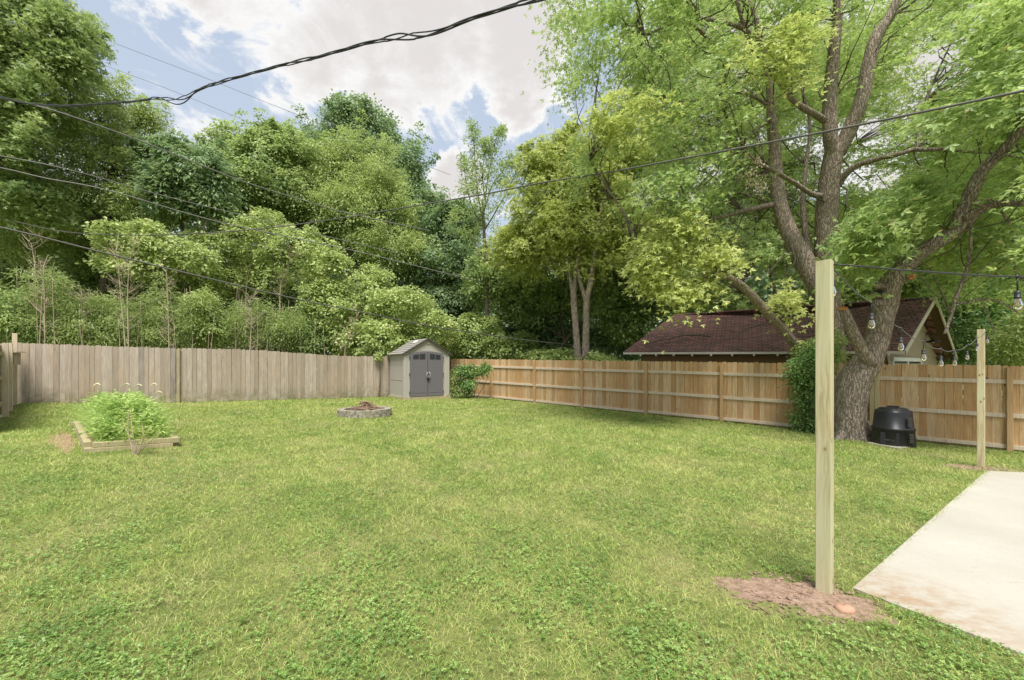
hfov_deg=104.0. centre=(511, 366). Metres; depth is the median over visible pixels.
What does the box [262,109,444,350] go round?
tree
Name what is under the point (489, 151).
tree
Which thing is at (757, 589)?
dirt
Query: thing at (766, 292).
woods
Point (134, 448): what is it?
young shrub
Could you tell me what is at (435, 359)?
door
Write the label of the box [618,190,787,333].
tree
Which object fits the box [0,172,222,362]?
tree
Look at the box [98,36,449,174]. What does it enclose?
power line
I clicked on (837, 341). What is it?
ivy
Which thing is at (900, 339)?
string lights
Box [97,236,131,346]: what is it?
bare sapling
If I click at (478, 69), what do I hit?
sky
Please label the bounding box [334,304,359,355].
bare sapling
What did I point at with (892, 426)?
compost bin
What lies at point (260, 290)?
power line
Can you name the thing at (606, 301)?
tree
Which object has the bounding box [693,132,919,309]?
tree
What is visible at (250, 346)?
bare sapling
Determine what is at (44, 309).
bare sapling
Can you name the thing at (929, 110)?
power line
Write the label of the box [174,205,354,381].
tree
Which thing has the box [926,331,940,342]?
barn lamp
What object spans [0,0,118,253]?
tree
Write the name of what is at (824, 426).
light post
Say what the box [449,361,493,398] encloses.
shrub
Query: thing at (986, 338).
string lights
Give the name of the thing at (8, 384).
wooden fence
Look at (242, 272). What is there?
bare sapling
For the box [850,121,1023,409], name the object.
tree
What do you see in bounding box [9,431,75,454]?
dirt
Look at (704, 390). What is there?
wooden fence
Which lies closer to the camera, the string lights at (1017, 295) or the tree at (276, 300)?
the string lights at (1017, 295)
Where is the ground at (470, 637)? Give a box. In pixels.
[0,367,1023,679]
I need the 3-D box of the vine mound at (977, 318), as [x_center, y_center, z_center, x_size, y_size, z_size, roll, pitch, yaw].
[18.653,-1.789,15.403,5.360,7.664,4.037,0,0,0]
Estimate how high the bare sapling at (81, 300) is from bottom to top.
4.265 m
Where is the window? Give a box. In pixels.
[891,357,921,398]
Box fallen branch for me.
[638,335,710,345]
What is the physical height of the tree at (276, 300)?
13.349 m
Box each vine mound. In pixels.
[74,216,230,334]
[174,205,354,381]
[302,262,464,356]
[436,312,623,375]
[906,231,1023,366]
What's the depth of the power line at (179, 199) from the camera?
16.10 m
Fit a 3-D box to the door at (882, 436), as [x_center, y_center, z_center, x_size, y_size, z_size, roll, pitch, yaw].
[8.164,1.557,8.641,0.069,0.263,0.300,0,0,-38]
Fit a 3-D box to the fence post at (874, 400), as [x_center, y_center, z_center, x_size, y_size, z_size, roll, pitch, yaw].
[8.912,0.962,9.837,0.185,1.700,0.080,0,0,41]
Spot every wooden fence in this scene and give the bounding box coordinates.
[0,333,17,416]
[18,342,389,402]
[451,359,814,429]
[834,363,1023,451]
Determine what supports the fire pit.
on the ground at (470, 637)
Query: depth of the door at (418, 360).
16.82 m
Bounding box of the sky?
[10,0,1008,361]
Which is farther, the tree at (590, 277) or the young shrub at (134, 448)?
the tree at (590, 277)
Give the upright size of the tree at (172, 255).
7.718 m
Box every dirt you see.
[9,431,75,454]
[712,572,899,624]
[939,463,1022,471]
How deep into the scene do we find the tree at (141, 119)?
19.33 m
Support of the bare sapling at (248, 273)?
on the ground at (470, 637)
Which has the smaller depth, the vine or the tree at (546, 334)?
the vine
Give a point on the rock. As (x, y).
(844, 608)
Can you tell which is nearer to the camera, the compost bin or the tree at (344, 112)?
the compost bin
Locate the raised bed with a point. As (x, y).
(88, 444)
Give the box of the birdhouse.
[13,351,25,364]
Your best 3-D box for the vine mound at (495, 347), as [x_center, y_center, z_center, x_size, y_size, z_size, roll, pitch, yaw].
[0.566,-0.673,20.335,10.638,4.461,3.888,0,0,29]
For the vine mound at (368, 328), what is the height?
6.846 m
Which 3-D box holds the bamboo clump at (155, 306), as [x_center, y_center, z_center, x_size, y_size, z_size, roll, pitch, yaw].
[-14.350,-1.466,16.670,3.191,5.249,2.682,0,0,-25]
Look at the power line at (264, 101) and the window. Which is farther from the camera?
the power line at (264, 101)
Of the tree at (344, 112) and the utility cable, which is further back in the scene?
the tree at (344, 112)
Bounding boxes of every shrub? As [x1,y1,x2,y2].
[113,406,167,455]
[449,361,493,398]
[968,309,1023,366]
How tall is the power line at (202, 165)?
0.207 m
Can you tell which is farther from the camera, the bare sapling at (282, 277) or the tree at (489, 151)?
the tree at (489, 151)
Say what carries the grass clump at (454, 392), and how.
on the ground at (470, 637)
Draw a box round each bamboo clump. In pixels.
[0,255,92,375]
[0,279,64,343]
[24,288,127,357]
[81,286,172,365]
[125,268,212,355]
[160,284,241,349]
[213,292,275,387]
[249,297,316,377]
[279,303,340,379]
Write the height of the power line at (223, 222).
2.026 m
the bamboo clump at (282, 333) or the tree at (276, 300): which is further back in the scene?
the tree at (276, 300)
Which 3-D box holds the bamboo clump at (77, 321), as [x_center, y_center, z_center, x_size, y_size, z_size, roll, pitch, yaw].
[-16.656,-1.006,15.577,2.962,4.225,3.074,0,0,0]
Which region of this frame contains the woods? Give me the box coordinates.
[0,179,1023,393]
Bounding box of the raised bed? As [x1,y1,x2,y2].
[71,421,180,453]
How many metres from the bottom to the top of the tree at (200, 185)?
12.794 m
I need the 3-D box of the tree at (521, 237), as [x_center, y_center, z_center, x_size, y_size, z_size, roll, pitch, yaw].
[2.541,-5.148,18.863,8.724,13.708,5.838,0,0,0]
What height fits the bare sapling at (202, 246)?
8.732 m
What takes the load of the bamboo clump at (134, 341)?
on the ground at (470, 637)
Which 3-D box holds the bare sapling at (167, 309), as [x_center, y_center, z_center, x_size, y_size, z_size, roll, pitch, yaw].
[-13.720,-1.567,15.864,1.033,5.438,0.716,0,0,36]
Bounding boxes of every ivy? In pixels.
[777,337,839,433]
[786,327,852,363]
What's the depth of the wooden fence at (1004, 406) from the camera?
9.02 m
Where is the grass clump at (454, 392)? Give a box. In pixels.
[447,369,464,398]
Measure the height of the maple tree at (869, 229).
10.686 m
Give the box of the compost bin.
[871,405,916,448]
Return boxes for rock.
[834,602,855,614]
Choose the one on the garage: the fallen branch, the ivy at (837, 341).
the fallen branch
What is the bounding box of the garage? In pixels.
[623,296,957,419]
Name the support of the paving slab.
on the ground at (470, 637)
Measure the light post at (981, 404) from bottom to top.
2.524 m
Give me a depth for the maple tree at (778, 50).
10.41 m
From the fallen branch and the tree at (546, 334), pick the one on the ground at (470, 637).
the tree at (546, 334)
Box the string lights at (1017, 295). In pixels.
[833,263,1023,309]
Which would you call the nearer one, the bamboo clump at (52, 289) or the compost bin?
the compost bin
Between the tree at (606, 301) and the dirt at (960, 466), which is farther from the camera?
the tree at (606, 301)
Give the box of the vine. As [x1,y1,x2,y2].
[373,351,383,396]
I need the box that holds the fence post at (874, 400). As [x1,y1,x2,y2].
[869,372,879,424]
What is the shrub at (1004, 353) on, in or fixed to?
on the ground at (470, 637)
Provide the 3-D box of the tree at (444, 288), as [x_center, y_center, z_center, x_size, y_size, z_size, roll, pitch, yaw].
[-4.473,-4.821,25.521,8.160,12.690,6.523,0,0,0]
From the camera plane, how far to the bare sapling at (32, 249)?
14.29 m
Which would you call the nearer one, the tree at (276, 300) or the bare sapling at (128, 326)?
the bare sapling at (128, 326)
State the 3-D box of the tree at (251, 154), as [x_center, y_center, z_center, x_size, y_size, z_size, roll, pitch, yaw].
[-15.631,-6.869,23.256,9.612,16.178,6.487,0,0,0]
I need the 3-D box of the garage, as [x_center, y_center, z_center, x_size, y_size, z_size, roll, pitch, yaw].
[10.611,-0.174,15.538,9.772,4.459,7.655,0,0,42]
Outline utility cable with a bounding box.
[0,0,545,106]
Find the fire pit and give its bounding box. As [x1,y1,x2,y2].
[337,401,391,418]
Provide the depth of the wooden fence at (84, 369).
13.63 m
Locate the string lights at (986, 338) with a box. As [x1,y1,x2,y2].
[985,334,988,378]
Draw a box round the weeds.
[45,383,184,441]
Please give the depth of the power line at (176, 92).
27.99 m
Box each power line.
[0,89,1023,235]
[0,98,429,230]
[0,155,399,253]
[0,167,524,289]
[0,227,623,349]
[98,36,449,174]
[107,66,247,121]
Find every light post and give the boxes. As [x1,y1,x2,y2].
[815,259,833,594]
[977,329,984,466]
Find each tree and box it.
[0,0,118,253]
[0,69,203,345]
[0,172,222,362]
[110,128,247,388]
[130,193,408,351]
[185,107,328,382]
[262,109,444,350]
[288,88,450,353]
[385,185,492,387]
[443,117,536,356]
[456,240,684,359]
[475,113,668,295]
[503,298,649,360]
[521,0,1023,365]
[533,193,644,360]
[612,0,1023,306]
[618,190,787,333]
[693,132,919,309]
[698,201,774,300]
[721,208,813,297]
[812,0,1023,441]
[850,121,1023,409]
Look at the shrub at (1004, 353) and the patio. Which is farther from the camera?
the shrub at (1004, 353)
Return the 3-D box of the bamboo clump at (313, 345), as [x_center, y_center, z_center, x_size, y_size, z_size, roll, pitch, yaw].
[-9.468,-0.931,19.435,2.994,4.436,2.668,0,0,0]
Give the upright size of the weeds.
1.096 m
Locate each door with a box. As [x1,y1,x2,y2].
[409,351,426,396]
[428,351,443,395]
[880,432,899,445]
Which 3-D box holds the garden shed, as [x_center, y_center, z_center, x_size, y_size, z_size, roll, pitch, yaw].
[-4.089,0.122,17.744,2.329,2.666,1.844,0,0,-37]
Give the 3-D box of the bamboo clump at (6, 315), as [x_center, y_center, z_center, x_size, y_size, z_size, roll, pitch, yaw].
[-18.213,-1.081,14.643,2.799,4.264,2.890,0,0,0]
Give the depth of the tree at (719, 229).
19.97 m
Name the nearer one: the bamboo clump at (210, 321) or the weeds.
the weeds
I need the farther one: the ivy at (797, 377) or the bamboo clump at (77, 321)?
the bamboo clump at (77, 321)
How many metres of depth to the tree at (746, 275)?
19.78 m
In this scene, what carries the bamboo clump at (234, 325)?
on the ground at (470, 637)
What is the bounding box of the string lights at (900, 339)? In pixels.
[834,269,985,365]
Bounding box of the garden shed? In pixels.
[387,338,451,400]
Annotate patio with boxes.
[854,471,1023,656]
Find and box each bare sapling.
[19,225,52,343]
[26,255,59,343]
[67,287,99,343]
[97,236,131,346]
[113,230,144,345]
[155,262,178,348]
[194,210,216,347]
[233,233,248,348]
[238,233,263,348]
[239,292,265,369]
[269,241,299,350]
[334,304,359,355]
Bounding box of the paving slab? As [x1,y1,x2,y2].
[866,442,907,448]
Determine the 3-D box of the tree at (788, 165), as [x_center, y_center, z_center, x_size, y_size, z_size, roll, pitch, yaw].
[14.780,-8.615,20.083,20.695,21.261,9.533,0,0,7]

